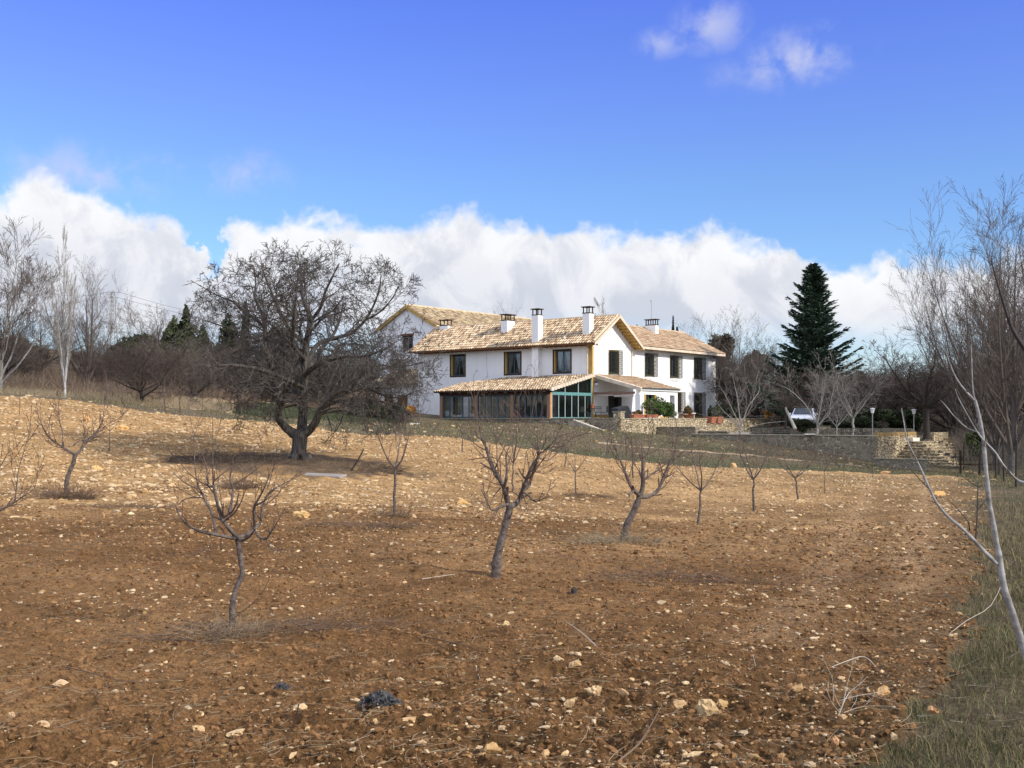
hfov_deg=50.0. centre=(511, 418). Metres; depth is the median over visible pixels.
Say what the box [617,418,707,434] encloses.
retaining wall
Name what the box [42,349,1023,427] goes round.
hillside
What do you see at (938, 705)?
meadow
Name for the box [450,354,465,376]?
window
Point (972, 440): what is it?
shrub
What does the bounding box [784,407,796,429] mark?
leaning beam
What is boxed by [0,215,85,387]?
bare tree
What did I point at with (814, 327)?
spruce
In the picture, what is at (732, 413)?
bush
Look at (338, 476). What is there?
plank
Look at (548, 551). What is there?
stones
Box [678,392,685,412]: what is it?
window
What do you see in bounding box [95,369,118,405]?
orchard tree
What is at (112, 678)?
fallen twig
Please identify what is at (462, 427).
orchard tree
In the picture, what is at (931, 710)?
stone
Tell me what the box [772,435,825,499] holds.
orchard tree
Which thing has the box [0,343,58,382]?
bare tree
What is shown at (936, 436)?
retaining wall
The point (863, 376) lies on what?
evergreen oak
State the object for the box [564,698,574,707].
stone
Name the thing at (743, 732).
field stone
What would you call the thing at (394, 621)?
pruned twigs
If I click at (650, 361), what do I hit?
window
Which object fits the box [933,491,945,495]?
stone
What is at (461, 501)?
stone
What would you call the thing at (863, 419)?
hedge
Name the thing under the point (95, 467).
stone
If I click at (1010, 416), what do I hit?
bare tree
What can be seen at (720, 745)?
field stone
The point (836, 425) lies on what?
bare tree
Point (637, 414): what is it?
planter
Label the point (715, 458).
meadow grass
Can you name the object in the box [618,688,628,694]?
stone
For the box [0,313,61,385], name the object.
bare tree
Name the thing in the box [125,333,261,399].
bare tree
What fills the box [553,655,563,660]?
stone
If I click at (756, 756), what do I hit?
field stone
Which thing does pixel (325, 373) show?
bare tree
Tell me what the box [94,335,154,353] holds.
bare tree
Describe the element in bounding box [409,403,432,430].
orchard tree
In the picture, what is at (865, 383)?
bare tree
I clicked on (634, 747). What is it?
fallen twig
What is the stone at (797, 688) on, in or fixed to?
on the field at (288, 470)
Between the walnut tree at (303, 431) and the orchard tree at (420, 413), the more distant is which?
the orchard tree at (420, 413)
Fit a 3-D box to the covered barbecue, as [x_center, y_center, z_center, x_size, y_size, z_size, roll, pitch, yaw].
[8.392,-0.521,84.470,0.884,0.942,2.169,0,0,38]
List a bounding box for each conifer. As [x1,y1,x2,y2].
[215,312,245,380]
[259,323,290,393]
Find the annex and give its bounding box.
[373,369,417,412]
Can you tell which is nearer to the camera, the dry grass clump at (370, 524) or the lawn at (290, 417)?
the dry grass clump at (370, 524)
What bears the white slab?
on the corner stairs at (934, 452)
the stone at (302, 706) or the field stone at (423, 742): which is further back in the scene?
the stone at (302, 706)
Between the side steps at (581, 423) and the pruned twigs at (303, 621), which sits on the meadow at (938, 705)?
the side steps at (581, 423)
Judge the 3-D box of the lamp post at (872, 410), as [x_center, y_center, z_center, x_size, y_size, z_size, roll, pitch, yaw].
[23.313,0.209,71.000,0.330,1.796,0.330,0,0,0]
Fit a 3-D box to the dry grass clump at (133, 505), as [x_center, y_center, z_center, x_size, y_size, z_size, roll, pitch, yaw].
[-7.611,1.661,21.285,2.488,0.341,1.042,0,0,0]
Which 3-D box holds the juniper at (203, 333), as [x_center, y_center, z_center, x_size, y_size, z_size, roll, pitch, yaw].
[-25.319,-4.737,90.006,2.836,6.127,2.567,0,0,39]
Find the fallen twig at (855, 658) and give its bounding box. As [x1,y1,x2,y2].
[832,656,874,666]
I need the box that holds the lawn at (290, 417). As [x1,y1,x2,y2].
[212,402,414,423]
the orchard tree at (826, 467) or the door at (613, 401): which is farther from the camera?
the door at (613, 401)
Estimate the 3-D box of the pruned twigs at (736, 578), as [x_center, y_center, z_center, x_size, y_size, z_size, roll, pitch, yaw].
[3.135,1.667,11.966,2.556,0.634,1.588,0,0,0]
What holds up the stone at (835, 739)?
on the field at (288, 470)
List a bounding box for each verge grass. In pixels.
[844,574,1023,767]
[956,479,1023,602]
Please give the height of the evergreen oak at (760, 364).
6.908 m
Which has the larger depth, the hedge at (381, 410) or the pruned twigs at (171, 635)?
the hedge at (381, 410)
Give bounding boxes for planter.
[630,410,644,417]
[644,411,657,417]
[681,405,694,417]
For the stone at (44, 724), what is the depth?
5.93 m
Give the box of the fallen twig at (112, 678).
[63,666,172,681]
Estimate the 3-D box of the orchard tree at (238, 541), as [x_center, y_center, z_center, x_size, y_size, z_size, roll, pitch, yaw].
[-2.314,0.814,9.104,1.164,2.083,0.832,0,0,0]
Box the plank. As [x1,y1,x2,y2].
[304,473,346,478]
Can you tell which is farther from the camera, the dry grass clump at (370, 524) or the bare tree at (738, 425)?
the bare tree at (738, 425)
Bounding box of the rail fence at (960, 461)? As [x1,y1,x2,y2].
[959,450,1000,474]
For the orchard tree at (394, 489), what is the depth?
20.33 m
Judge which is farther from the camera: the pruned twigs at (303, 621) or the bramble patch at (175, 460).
the bramble patch at (175, 460)
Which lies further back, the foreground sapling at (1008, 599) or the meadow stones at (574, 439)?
the meadow stones at (574, 439)
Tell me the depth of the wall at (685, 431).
83.06 m
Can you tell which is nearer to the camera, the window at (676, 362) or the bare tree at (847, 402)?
the bare tree at (847, 402)
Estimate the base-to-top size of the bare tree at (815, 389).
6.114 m
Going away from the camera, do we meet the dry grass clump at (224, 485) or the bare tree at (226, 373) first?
the dry grass clump at (224, 485)
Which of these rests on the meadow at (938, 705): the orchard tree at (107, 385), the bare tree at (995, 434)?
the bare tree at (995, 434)
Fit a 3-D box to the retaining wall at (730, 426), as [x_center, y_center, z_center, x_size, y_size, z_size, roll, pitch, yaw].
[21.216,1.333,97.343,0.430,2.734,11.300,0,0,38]
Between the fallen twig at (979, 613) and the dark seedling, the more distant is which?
the fallen twig at (979, 613)
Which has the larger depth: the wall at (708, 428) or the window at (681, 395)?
the window at (681, 395)
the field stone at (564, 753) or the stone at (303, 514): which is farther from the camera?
the stone at (303, 514)
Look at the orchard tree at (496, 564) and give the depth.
12.66 m
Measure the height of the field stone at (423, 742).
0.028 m
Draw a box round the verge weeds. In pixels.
[129,546,989,767]
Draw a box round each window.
[403,333,412,350]
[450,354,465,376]
[504,351,521,375]
[553,349,571,373]
[609,350,622,374]
[645,353,657,376]
[646,395,654,414]
[670,355,682,378]
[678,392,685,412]
[694,357,705,379]
[694,392,705,416]
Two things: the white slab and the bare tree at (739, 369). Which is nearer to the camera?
the white slab
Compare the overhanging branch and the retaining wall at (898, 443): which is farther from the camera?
the retaining wall at (898, 443)
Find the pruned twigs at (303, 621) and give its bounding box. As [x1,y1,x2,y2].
[163,584,404,647]
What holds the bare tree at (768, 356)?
on the hillside
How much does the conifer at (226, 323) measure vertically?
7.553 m
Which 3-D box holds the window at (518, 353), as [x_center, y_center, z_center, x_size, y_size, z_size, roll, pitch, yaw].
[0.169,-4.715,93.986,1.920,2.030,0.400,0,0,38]
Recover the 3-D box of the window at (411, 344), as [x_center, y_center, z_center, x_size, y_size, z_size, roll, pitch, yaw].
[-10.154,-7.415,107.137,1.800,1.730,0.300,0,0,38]
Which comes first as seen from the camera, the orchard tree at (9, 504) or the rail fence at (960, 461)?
the orchard tree at (9, 504)
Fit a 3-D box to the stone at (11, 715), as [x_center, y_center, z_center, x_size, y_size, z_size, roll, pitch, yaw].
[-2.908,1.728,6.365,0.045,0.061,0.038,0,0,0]
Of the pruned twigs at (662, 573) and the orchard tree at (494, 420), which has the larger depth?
the orchard tree at (494, 420)
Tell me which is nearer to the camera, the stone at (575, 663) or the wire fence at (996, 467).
the stone at (575, 663)
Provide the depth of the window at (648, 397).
96.26 m
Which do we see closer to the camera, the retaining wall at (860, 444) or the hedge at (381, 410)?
the retaining wall at (860, 444)
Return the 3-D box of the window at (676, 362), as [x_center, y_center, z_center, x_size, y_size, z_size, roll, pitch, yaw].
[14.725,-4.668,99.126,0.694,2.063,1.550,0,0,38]
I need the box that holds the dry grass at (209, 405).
[0,383,235,412]
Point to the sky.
(689, 158)
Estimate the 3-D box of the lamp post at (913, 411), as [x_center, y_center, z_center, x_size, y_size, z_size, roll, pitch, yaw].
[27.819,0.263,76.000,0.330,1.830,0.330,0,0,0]
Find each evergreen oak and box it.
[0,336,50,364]
[103,332,156,368]
[707,332,734,400]
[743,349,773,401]
[854,370,883,408]
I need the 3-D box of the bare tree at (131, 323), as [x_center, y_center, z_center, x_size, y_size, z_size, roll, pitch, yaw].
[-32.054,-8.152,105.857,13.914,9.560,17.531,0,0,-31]
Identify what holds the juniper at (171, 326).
on the hillside
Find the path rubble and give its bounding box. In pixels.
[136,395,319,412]
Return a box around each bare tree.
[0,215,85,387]
[0,304,122,368]
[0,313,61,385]
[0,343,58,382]
[25,254,129,387]
[42,316,176,383]
[59,347,147,386]
[73,328,200,404]
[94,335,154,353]
[99,290,224,357]
[101,341,223,392]
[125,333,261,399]
[142,338,283,387]
[213,339,277,410]
[218,335,350,403]
[234,324,387,401]
[297,347,377,398]
[323,342,379,383]
[355,365,379,398]
[678,307,768,404]
[691,345,780,433]
[703,355,755,417]
[704,349,789,417]
[716,318,847,408]
[716,347,778,407]
[759,359,935,427]
[763,347,870,434]
[777,373,816,427]
[812,395,860,434]
[813,360,898,434]
[819,352,953,431]
[824,360,958,422]
[848,312,977,438]
[862,321,1023,435]
[881,251,1022,433]
[885,174,1023,473]
[892,226,1023,470]
[897,367,1023,439]
[942,172,1023,410]
[954,286,1018,421]
[974,283,1023,411]
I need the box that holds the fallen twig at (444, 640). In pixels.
[422,636,469,646]
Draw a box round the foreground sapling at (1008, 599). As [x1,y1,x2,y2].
[888,345,1023,661]
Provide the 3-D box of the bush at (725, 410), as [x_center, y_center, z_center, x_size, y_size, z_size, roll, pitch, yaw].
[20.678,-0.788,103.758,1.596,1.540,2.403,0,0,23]
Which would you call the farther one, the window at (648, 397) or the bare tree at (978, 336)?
the window at (648, 397)
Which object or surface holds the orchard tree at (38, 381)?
on the hillside
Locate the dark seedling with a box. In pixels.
[281,704,303,728]
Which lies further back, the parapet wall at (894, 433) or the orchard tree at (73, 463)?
the parapet wall at (894, 433)
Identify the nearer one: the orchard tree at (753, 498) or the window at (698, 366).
the orchard tree at (753, 498)
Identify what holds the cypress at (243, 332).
on the hillside
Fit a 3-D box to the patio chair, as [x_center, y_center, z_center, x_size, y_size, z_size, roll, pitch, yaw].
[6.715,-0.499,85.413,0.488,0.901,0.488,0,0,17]
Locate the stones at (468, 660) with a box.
[0,502,989,767]
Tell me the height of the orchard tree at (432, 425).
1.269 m
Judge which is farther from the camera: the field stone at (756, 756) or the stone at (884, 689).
the stone at (884, 689)
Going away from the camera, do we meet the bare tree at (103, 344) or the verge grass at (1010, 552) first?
the verge grass at (1010, 552)
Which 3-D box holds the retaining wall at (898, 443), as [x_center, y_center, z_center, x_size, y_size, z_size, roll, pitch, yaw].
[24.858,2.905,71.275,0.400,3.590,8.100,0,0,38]
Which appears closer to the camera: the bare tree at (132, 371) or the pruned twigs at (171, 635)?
the pruned twigs at (171, 635)
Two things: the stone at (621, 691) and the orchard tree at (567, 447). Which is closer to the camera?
the stone at (621, 691)
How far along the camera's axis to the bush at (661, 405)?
87.00 m
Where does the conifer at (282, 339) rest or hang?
on the hillside
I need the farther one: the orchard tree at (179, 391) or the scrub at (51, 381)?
the scrub at (51, 381)
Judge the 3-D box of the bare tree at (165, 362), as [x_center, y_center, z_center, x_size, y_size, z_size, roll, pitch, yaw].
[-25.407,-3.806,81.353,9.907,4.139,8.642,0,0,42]
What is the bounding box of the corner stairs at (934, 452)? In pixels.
[898,440,958,466]
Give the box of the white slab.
[909,438,919,440]
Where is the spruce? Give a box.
[746,262,868,425]
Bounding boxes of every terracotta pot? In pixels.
[703,405,717,422]
[711,406,723,422]
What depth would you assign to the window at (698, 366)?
102.45 m
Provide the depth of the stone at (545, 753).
5.66 m
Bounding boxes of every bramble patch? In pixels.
[152,443,311,465]
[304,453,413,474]
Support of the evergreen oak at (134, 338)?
on the hillside
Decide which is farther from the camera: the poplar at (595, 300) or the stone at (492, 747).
the poplar at (595, 300)
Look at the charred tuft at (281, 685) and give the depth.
7.07 m
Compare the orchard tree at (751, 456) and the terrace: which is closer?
the orchard tree at (751, 456)
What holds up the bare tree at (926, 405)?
on the terrace
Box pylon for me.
[55,291,238,343]
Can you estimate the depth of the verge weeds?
10.19 m
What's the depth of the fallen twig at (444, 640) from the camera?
8.67 m
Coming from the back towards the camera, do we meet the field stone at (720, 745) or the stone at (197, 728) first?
the stone at (197, 728)
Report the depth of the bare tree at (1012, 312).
85.19 m
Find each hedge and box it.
[348,401,386,418]
[386,402,409,419]
[831,415,855,427]
[851,406,895,427]
[887,408,922,430]
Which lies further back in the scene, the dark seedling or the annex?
the annex
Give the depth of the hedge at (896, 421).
80.46 m
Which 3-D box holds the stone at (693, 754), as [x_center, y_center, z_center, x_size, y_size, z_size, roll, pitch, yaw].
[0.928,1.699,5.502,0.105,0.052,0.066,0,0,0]
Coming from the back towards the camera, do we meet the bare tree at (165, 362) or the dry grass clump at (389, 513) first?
the bare tree at (165, 362)
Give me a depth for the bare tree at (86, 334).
73.73 m
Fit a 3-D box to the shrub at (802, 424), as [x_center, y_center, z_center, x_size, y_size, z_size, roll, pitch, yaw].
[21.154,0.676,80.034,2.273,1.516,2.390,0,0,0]
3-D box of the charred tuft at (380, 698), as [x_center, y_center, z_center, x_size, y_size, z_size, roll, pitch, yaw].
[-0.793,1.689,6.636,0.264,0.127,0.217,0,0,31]
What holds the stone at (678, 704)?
on the field at (288, 470)
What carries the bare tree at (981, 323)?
on the meadow at (938, 705)
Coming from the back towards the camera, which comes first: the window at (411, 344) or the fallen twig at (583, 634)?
the window at (411, 344)
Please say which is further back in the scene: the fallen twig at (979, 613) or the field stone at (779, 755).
the fallen twig at (979, 613)
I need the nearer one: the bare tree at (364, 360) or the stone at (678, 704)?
the stone at (678, 704)
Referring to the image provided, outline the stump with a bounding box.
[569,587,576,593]
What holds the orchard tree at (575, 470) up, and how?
on the field at (288, 470)
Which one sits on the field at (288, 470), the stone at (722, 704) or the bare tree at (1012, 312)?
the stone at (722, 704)
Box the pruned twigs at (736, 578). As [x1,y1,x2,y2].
[696,543,914,587]
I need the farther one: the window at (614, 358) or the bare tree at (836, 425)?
the window at (614, 358)
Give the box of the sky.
[0,0,1023,401]
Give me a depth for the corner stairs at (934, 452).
71.00 m
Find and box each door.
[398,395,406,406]
[608,394,624,414]
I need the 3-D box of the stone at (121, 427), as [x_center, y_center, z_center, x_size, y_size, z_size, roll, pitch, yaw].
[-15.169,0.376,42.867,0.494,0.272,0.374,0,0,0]
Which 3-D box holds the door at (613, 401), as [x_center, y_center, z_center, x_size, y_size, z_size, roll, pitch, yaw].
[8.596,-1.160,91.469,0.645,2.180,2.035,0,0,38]
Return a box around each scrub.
[2,357,411,409]
[716,397,1023,469]
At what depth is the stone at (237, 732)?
6.21 m
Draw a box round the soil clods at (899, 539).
[0,407,1001,554]
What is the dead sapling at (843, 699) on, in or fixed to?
on the field at (288, 470)
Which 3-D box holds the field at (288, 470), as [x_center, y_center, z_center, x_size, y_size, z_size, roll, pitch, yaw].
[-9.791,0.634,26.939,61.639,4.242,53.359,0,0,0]
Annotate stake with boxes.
[351,449,363,470]
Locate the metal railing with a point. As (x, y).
(780, 431)
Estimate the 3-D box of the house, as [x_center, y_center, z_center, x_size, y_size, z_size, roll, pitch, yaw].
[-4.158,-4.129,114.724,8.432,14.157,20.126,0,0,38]
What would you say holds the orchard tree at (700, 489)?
on the field at (288, 470)
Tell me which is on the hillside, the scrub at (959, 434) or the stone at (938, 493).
the scrub at (959, 434)
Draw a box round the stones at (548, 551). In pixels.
[0,429,993,577]
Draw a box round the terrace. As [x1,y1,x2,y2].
[730,432,803,434]
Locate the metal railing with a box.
[750,427,789,434]
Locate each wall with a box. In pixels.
[550,418,616,430]
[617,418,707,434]
[657,426,697,436]
[691,434,877,461]
[696,427,717,433]
[698,431,729,433]
[707,423,722,430]
[722,418,779,431]
[752,428,912,434]
[869,435,917,460]
[873,432,915,435]
[874,458,929,471]
[923,432,947,440]
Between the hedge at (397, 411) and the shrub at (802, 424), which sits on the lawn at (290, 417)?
the hedge at (397, 411)
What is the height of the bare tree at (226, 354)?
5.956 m
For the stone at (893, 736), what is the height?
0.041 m
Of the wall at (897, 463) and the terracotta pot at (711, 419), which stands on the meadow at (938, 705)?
the wall at (897, 463)
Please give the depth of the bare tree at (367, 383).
127.80 m
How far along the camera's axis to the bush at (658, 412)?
86.08 m
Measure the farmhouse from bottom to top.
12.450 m
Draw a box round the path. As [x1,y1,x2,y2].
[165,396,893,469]
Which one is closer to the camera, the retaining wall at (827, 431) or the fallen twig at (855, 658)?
the fallen twig at (855, 658)
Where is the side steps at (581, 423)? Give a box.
[568,420,601,429]
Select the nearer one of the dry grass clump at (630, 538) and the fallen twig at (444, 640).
the fallen twig at (444, 640)
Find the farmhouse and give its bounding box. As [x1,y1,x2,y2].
[407,300,725,423]
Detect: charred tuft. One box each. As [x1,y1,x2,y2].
[273,681,291,690]
[357,688,401,709]
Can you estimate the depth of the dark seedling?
6.09 m
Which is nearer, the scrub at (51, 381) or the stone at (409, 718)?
the stone at (409, 718)
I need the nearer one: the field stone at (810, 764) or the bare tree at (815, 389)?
the field stone at (810, 764)
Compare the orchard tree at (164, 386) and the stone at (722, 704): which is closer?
the stone at (722, 704)
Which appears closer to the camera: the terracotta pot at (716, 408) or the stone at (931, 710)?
the stone at (931, 710)
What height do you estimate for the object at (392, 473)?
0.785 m
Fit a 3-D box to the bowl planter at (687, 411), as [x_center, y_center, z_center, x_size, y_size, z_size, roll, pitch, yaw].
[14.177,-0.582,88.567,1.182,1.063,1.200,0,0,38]
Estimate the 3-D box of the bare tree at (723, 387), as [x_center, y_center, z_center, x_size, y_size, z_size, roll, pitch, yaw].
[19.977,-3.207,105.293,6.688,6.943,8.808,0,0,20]
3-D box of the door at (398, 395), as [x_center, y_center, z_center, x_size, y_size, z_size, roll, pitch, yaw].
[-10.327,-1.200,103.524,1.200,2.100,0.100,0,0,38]
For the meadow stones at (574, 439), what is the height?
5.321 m
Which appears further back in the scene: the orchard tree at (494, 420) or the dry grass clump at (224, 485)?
the orchard tree at (494, 420)
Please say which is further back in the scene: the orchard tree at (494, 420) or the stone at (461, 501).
the orchard tree at (494, 420)
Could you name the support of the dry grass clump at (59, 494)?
on the field at (288, 470)
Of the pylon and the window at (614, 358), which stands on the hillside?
the pylon
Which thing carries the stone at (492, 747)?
on the field at (288, 470)
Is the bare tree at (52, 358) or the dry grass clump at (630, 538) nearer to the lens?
the dry grass clump at (630, 538)
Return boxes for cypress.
[241,301,250,383]
[671,316,674,330]
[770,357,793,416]
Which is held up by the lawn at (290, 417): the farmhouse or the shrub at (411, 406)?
the shrub at (411, 406)
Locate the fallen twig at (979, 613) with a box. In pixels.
[952,574,1005,631]
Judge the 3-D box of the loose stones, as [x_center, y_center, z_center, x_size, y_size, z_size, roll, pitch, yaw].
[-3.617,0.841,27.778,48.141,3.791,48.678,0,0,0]
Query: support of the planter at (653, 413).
on the retaining wall at (634, 423)
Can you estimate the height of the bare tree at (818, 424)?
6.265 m
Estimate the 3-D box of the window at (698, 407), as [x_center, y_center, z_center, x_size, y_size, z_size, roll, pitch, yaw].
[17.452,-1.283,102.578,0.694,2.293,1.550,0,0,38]
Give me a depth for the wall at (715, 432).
81.69 m
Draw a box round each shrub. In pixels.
[231,390,259,413]
[406,405,416,421]
[787,418,815,431]
[964,425,990,459]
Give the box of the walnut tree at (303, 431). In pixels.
[166,238,448,459]
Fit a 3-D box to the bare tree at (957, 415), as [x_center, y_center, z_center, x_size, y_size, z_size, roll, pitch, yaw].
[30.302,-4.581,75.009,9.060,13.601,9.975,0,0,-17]
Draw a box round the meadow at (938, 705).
[0,393,1023,767]
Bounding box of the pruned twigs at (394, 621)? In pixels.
[302,609,466,636]
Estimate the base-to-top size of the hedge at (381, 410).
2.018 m
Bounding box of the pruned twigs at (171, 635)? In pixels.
[64,581,290,662]
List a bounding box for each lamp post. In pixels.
[870,408,874,434]
[912,409,915,431]
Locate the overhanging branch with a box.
[969,247,1023,350]
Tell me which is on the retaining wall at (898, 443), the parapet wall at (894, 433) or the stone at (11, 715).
the parapet wall at (894, 433)
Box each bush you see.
[642,396,670,417]
[648,409,662,415]
[663,402,677,417]
[721,403,739,417]
[729,408,743,417]
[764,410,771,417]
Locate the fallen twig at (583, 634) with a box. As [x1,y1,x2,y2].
[566,621,597,647]
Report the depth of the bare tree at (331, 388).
94.49 m
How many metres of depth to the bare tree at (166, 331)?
79.06 m
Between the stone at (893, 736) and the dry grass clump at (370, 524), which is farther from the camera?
the dry grass clump at (370, 524)
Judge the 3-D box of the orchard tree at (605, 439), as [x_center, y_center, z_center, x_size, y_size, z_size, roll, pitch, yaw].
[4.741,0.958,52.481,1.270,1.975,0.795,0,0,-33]
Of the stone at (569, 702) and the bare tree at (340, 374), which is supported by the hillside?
the bare tree at (340, 374)
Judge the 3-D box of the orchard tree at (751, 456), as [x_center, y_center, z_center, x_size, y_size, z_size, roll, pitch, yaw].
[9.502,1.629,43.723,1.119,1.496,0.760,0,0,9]
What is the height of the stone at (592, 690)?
0.079 m
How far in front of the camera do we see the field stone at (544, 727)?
5.86 m
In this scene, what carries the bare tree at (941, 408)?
on the meadow at (938, 705)
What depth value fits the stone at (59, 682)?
7.35 m
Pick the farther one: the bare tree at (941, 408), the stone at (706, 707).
the bare tree at (941, 408)
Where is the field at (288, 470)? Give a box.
[0,396,999,767]
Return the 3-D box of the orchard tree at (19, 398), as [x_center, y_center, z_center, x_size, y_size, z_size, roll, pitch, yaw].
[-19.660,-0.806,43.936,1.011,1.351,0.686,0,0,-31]
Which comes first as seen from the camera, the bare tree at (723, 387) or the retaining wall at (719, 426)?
the retaining wall at (719, 426)
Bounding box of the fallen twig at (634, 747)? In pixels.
[617,705,661,761]
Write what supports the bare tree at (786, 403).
on the terrace
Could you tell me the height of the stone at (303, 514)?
0.188 m
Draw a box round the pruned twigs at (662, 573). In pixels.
[572,543,756,584]
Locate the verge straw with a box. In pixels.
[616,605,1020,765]
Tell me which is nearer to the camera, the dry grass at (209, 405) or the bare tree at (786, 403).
the dry grass at (209, 405)
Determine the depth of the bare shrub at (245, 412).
59.81 m
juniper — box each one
[159,315,177,373]
[172,304,203,385]
[198,324,219,383]
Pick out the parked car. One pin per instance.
(796, 412)
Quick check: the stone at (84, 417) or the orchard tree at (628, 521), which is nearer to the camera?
the orchard tree at (628, 521)
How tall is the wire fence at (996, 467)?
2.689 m
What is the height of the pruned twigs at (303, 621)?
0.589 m
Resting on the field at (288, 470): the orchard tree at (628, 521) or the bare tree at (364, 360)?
the orchard tree at (628, 521)
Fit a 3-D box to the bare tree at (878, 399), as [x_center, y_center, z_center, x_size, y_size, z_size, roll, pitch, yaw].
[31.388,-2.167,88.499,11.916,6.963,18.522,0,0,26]
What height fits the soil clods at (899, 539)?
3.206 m
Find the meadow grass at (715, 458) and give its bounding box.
[69,397,1023,488]
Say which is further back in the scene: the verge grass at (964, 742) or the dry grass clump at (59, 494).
the dry grass clump at (59, 494)
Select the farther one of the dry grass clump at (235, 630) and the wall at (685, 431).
the wall at (685, 431)
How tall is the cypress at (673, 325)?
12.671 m
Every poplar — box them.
[48,224,77,397]
[593,297,605,314]
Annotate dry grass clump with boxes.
[25,475,111,499]
[53,498,179,508]
[168,597,284,645]
[216,470,267,489]
[296,505,440,531]
[357,498,417,518]
[559,518,677,544]
[562,487,615,498]
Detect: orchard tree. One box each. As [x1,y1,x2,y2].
[0,404,44,510]
[10,385,30,414]
[30,366,46,388]
[32,380,129,492]
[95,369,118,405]
[100,411,123,450]
[148,368,176,409]
[160,394,308,628]
[167,371,190,414]
[366,404,421,515]
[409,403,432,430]
[424,414,442,438]
[450,409,471,451]
[463,384,591,578]
[468,362,547,490]
[482,403,505,434]
[554,425,576,466]
[555,443,589,491]
[597,420,613,457]
[607,399,693,539]
[668,432,731,524]
[734,422,779,511]
[739,443,762,476]
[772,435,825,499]
[806,449,838,493]
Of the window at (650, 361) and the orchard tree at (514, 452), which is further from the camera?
the window at (650, 361)
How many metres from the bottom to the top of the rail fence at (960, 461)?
1.550 m
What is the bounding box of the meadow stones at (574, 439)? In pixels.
[25,395,1020,483]
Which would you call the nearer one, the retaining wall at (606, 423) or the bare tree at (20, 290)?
the bare tree at (20, 290)
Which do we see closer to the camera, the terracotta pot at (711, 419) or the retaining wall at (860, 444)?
the retaining wall at (860, 444)
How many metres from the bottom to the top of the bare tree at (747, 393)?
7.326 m
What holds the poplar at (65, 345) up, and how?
on the meadow at (938, 705)
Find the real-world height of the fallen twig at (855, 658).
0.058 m
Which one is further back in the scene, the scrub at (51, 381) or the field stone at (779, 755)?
the scrub at (51, 381)
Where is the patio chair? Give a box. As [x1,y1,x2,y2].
[595,406,601,417]
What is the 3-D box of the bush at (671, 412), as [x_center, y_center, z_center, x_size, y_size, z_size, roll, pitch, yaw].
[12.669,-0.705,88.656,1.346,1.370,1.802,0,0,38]
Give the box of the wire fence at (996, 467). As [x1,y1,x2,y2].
[963,439,1023,486]
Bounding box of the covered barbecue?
[609,406,631,417]
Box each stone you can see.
[7,712,14,717]
[37,720,49,727]
[52,679,68,685]
[82,415,89,422]
[91,464,103,469]
[117,425,128,429]
[192,725,204,732]
[226,729,244,737]
[287,703,307,710]
[293,510,309,517]
[402,717,415,722]
[417,740,426,744]
[457,499,467,503]
[484,742,501,753]
[539,725,550,729]
[540,749,549,758]
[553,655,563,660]
[561,750,568,756]
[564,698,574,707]
[568,659,580,666]
[585,685,601,695]
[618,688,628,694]
[667,699,686,708]
[687,751,703,758]
[694,699,719,716]
[707,743,723,748]
[716,699,727,708]
[738,730,747,734]
[747,753,759,759]
[777,753,785,757]
[790,684,802,691]
[803,761,815,767]
[831,735,838,745]
[873,685,890,696]
[890,732,897,739]
[928,705,938,714]
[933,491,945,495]
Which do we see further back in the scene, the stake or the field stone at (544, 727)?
the stake
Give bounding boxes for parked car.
[789,408,817,427]
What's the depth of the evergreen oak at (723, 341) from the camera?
126.83 m
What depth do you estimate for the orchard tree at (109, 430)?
37.03 m
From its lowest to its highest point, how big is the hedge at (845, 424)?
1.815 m
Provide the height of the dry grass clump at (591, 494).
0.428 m
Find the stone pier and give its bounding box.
[612,411,624,424]
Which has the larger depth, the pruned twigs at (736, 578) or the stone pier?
the stone pier
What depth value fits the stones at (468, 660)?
7.42 m
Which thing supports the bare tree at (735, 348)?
on the hillside
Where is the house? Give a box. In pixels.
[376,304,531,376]
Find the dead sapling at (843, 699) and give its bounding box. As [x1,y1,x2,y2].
[817,649,897,714]
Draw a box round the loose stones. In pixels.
[0,395,989,767]
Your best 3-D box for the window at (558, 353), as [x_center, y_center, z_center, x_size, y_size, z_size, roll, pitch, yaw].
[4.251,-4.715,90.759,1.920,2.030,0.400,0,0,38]

